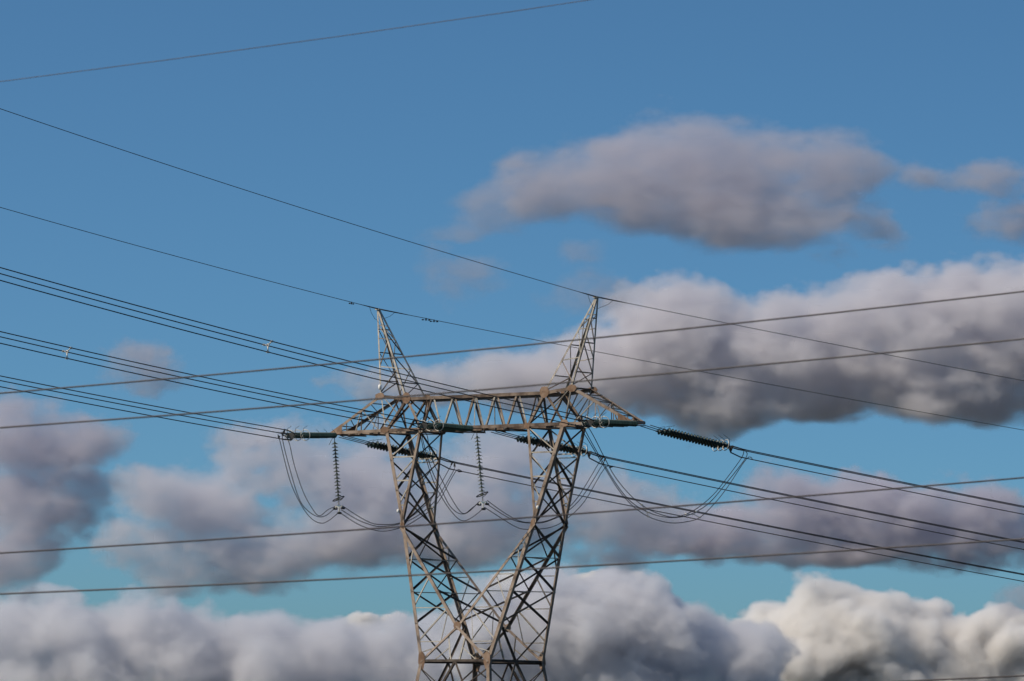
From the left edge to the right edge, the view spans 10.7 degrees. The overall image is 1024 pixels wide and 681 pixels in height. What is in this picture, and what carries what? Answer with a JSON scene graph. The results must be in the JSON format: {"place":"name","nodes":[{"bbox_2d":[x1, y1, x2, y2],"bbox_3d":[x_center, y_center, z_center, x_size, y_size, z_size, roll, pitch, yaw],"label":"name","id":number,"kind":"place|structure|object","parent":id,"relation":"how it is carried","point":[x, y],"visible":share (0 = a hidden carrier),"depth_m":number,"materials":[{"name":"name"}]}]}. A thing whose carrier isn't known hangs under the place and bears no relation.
{"place":"outdoors","nodes":[
{"label":"outdoors","id":0,"kind":"place"},
{"bbox_2d":[0,0,587,81],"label":"overhead wire","id":1,"kind":"object","parent":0,"point":[292,42],"visible":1,"depth_m":80.17,"materials":[{"name":"metal"}]},
{"bbox_2d":[0,538,1023,594],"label":"overhead wire","id":2,"kind":"object","parent":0,"point":[510,569],"visible":1,"depth_m":79.97,"materials":[{"name":"metal"}]},
{"bbox_2d":[0,338,1023,428],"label":"overhead wire","id":3,"kind":"object","parent":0,"point":[510,387],"visible":1,"depth_m":80.17,"materials":[{"name":"metal"}]},
{"bbox_2d":[0,477,1023,553],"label":"overhead wire","id":4,"kind":"object","parent":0,"point":[510,518],"visible":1,"depth_m":83.03,"materials":[{"name":"metal"}]},
{"bbox_2d":[0,291,1023,393],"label":"overhead wire","id":5,"kind":"object","parent":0,"point":[509,346],"visible":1,"depth_m":83.22,"materials":[{"name":"metal"}]},
{"bbox_2d":[0,0,1023,680],"label":"sky","id":6,"kind":"structure","parent":0,"point":[727,161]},
{"bbox_2d":[904,675,1023,680],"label":"overhead wire","id":7,"kind":"object","parent":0,"point":[967,678],"visible":1,"depth_m":83.69,"materials":[{"name":"metal"}]},
{"bbox_3d":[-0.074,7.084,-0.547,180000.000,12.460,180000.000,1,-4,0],"label":"ground","id":8,"kind":"structure","parent":0,"visible":0},
{"bbox_2d":[331,296,645,680],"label":"lattice pylon","id":9,"kind":"object","parent":8,"relation":"on","point":[476,660],"visible":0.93,"depth_m":290.60,"materials":[{"name":"grey metal"}]},
{"bbox_2d":[0,207,378,308],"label":"earth wire","id":10,"kind":"object","parent":9,"relation":"attached to","point":[188,259],"visible":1,"depth_m":279.17,"materials":[{"name":"metal"}]},
{"bbox_2d":[0,108,596,296],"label":"earth wire","id":11,"kind":"object","parent":9,"relation":"attached to","point":[294,205],"visible":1,"depth_m":259.46,"materials":[{"name":"metal"}]},
{"bbox_2d":[284,426,337,440],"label":"insulator string","id":12,"kind":"object","parent":9,"relation":"attached to","point":[308,435],"visible":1,"depth_m":294.57,"materials":[{"name":"glass"}]},
{"bbox_2d":[0,380,288,433],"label":"conductor","id":13,"kind":"object","parent":12,"relation":"attached to","point":[142,408],"visible":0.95,"depth_m":280.70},
{"bbox_2d":[0,386,291,439],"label":"conductor","id":14,"kind":"object","parent":12,"relation":"attached to","point":[146,414],"visible":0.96,"depth_m":280.54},
{"bbox_2d":[278,435,336,523],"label":"jumper cable","id":15,"kind":"object","parent":14,"relation":"hanging from","point":[293,489],"visible":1,"depth_m":293.90,"materials":[{"name":"grey metal"}]},
{"bbox_2d":[0,375,294,433],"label":"conductor","id":16,"kind":"object","parent":12,"relation":"attached to","point":[147,404],"visible":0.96,"depth_m":280.38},
{"bbox_2d":[329,438,344,513],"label":"suspension string","id":17,"kind":"object","parent":9,"relation":"hanging from","point":[338,498],"visible":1,"depth_m":297.53,"materials":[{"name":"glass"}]},
{"bbox_2d":[282,429,333,516],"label":"jumper cable","id":18,"kind":"object","parent":17,"relation":"hanging from","point":[283,432],"visible":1,"depth_m":293.93,"materials":[{"name":"grey metal"}]},
{"bbox_2d":[281,432,334,515],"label":"jumper cable","id":19,"kind":"object","parent":17,"relation":"hanging from","point":[299,481],"visible":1,"depth_m":294.51,"materials":[{"name":"grey metal"}]},
{"bbox_2d":[343,462,452,524],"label":"jumper cable","id":20,"kind":"object","parent":17,"relation":"hanging from","point":[396,523],"visible":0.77,"depth_m":299.34,"materials":[{"name":"grey metal"}]},
{"bbox_2d":[342,463,455,526],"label":"jumper cable","id":21,"kind":"object","parent":17,"relation":"hanging from","point":[408,520],"visible":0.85,"depth_m":299.68,"materials":[{"name":"grey metal"}]},
{"bbox_2d":[339,436,437,461],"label":"insulator string","id":22,"kind":"object","parent":9,"relation":"attached to","point":[380,445],"visible":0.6,"depth_m":299.68,"materials":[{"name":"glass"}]},
{"bbox_2d":[441,457,1022,573],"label":"conductor","id":23,"kind":"object","parent":22,"relation":"attached to","point":[733,518],"visible":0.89,"depth_m":310.57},
{"bbox_2d":[440,464,1023,581],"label":"conductor","id":24,"kind":"object","parent":22,"relation":"attached to","point":[734,526],"visible":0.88,"depth_m":310.86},
{"bbox_2d":[342,469,461,531],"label":"jumper cable","id":25,"kind":"object","parent":24,"relation":"hanging from","point":[411,522],"visible":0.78,"depth_m":300.14,"materials":[{"name":"grey metal"}]},
{"bbox_2d":[441,459,1023,574],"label":"conductor","id":26,"kind":"object","parent":22,"relation":"attached to","point":[736,520],"visible":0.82,"depth_m":311.10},
{"bbox_2d":[417,417,481,431],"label":"insulator string","id":27,"kind":"object","parent":9,"relation":"attached to","point":[439,426],"visible":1,"depth_m":287.13,"materials":[{"name":"glass"}]},
{"bbox_2d":[0,336,421,423],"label":"conductor","id":28,"kind":"object","parent":27,"relation":"attached to","point":[206,382],"visible":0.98,"depth_m":267.08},
{"bbox_2d":[0,343,424,430],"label":"conductor","id":29,"kind":"object","parent":27,"relation":"attached to","point":[210,389],"visible":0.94,"depth_m":266.91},
{"bbox_2d":[0,331,427,423],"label":"conductor","id":30,"kind":"object","parent":27,"relation":"attached to","point":[210,378],"visible":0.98,"depth_m":266.61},
{"bbox_2d":[62,347,72,358],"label":"bundle spacer","id":31,"kind":"object","parent":30,"relation":"attached to","point":[67,352],"visible":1,"depth_m":255.69,"materials":[{"name":"metal"}]},
{"bbox_2d":[471,430,488,509],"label":"suspension string","id":32,"kind":"object","parent":9,"relation":"hanging from","point":[481,480],"visible":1,"depth_m":291.13,"materials":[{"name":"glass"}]},
{"bbox_2d":[415,419,473,513],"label":"jumper cable","id":33,"kind":"object","parent":32,"relation":"hanging from","point":[433,473],"visible":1,"depth_m":286.76,"materials":[{"name":"grey metal"}]},
{"bbox_2d":[412,423,479,513],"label":"jumper cable","id":34,"kind":"object","parent":32,"relation":"hanging from","point":[440,476],"visible":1,"depth_m":287.55,"materials":[{"name":"grey metal"}]},
{"bbox_2d":[409,428,484,520],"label":"jumper cable","id":35,"kind":"object","parent":32,"relation":"hanging from","point":[435,485],"visible":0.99,"depth_m":287.03,"materials":[{"name":"grey metal"}]},
{"bbox_2d":[487,457,603,522],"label":"jumper cable","id":36,"kind":"object","parent":32,"relation":"hanging from","point":[554,517],"visible":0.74,"depth_m":293.55,"materials":[{"name":"grey metal"}]},
{"bbox_2d":[489,457,605,523],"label":"jumper cable","id":37,"kind":"object","parent":32,"relation":"hanging from","point":[569,509],"visible":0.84,"depth_m":294.36,"materials":[{"name":"grey metal"}]},
{"bbox_2d":[491,431,591,457],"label":"insulator string","id":38,"kind":"object","parent":9,"relation":"attached to","point":[535,442],"visible":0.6,"depth_m":293.76,"materials":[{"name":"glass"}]},
{"bbox_2d":[589,458,1023,549],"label":"conductor","id":39,"kind":"object","parent":38,"relation":"attached to","point":[805,506],"visible":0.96,"depth_m":302.21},
{"bbox_2d":[485,466,612,529],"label":"jumper cable","id":40,"kind":"object","parent":39,"relation":"hanging from","point":[561,522],"visible":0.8,"depth_m":293.88,"materials":[{"name":"grey metal"}]},
{"bbox_2d":[591,453,1023,542],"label":"conductor","id":41,"kind":"object","parent":38,"relation":"attached to","point":[804,499],"visible":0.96,"depth_m":302.40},
{"bbox_2d":[592,452,1023,541],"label":"conductor","id":42,"kind":"object","parent":38,"relation":"attached to","point":[804,498],"visible":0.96,"depth_m":301.82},
{"bbox_2d":[582,413,639,427],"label":"insulator string","id":43,"kind":"object","parent":9,"relation":"attached to","point":[610,422],"visible":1,"depth_m":281.39,"materials":[{"name":"glass"}]},
{"bbox_2d":[0,273,586,420],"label":"conductor","id":44,"kind":"object","parent":43,"relation":"attached to","point":[280,348],"visible":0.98,"depth_m":252.93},
{"bbox_2d":[0,280,589,426],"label":"conductor","id":45,"kind":"object","parent":43,"relation":"attached to","point":[283,355],"visible":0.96,"depth_m":252.88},
{"bbox_2d":[574,424,751,522],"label":"jumper cable","id":46,"kind":"object","parent":45,"relation":"hanging from","point":[633,506],"visible":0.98,"depth_m":283.21,"materials":[{"name":"grey metal"}]},
{"bbox_2d":[0,267,593,420],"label":"conductor","id":47,"kind":"object","parent":43,"relation":"attached to","point":[287,345],"visible":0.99,"depth_m":252.46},
{"bbox_2d":[263,340,273,352],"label":"bundle spacer","id":48,"kind":"object","parent":47,"relation":"attached to","point":[268,346],"visible":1,"depth_m":251.93,"materials":[{"name":"metal"}]},
{"bbox_2d":[581,415,747,517],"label":"jumper cable","id":49,"kind":"object","parent":47,"relation":"hanging from","point":[639,507],"visible":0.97,"depth_m":283.18,"materials":[{"name":"grey metal"}]},
{"bbox_2d":[641,425,732,452],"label":"insulator string","id":50,"kind":"object","parent":9,"relation":"attached to","point":[704,441],"visible":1,"depth_m":286.91,"materials":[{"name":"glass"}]},
{"bbox_2d":[731,452,1023,514],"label":"conductor","id":51,"kind":"object","parent":50,"relation":"attached to","point":[874,484],"visible":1,"depth_m":292.60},
{"bbox_2d":[733,446,1023,506],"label":"conductor","id":52,"kind":"object","parent":50,"relation":"attached to","point":[874,476],"visible":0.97,"depth_m":292.44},
{"bbox_2d":[577,419,743,516],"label":"jumper cable","id":53,"kind":"object","parent":52,"relation":"hanging from","point":[578,420],"visible":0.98,"depth_m":283.47,"materials":[{"name":"grey metal"}]},
{"bbox_2d":[733,447,1023,507],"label":"conductor","id":54,"kind":"object","parent":50,"relation":"attached to","point":[873,477],"visible":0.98,"depth_m":292.77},
{"bbox_2d":[379,308,1021,429],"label":"earth wire","id":55,"kind":"object","parent":9,"relation":"attached to","point":[691,369],"visible":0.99,"depth_m":306.70,"materials":[{"name":"metal"}]},
{"bbox_2d":[597,296,1023,380],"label":"earth wire","id":56,"kind":"object","parent":9,"relation":"attached to","point":[799,337],"visible":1,"depth_m":293.78,"materials":[{"name":"metal"}]}
]}

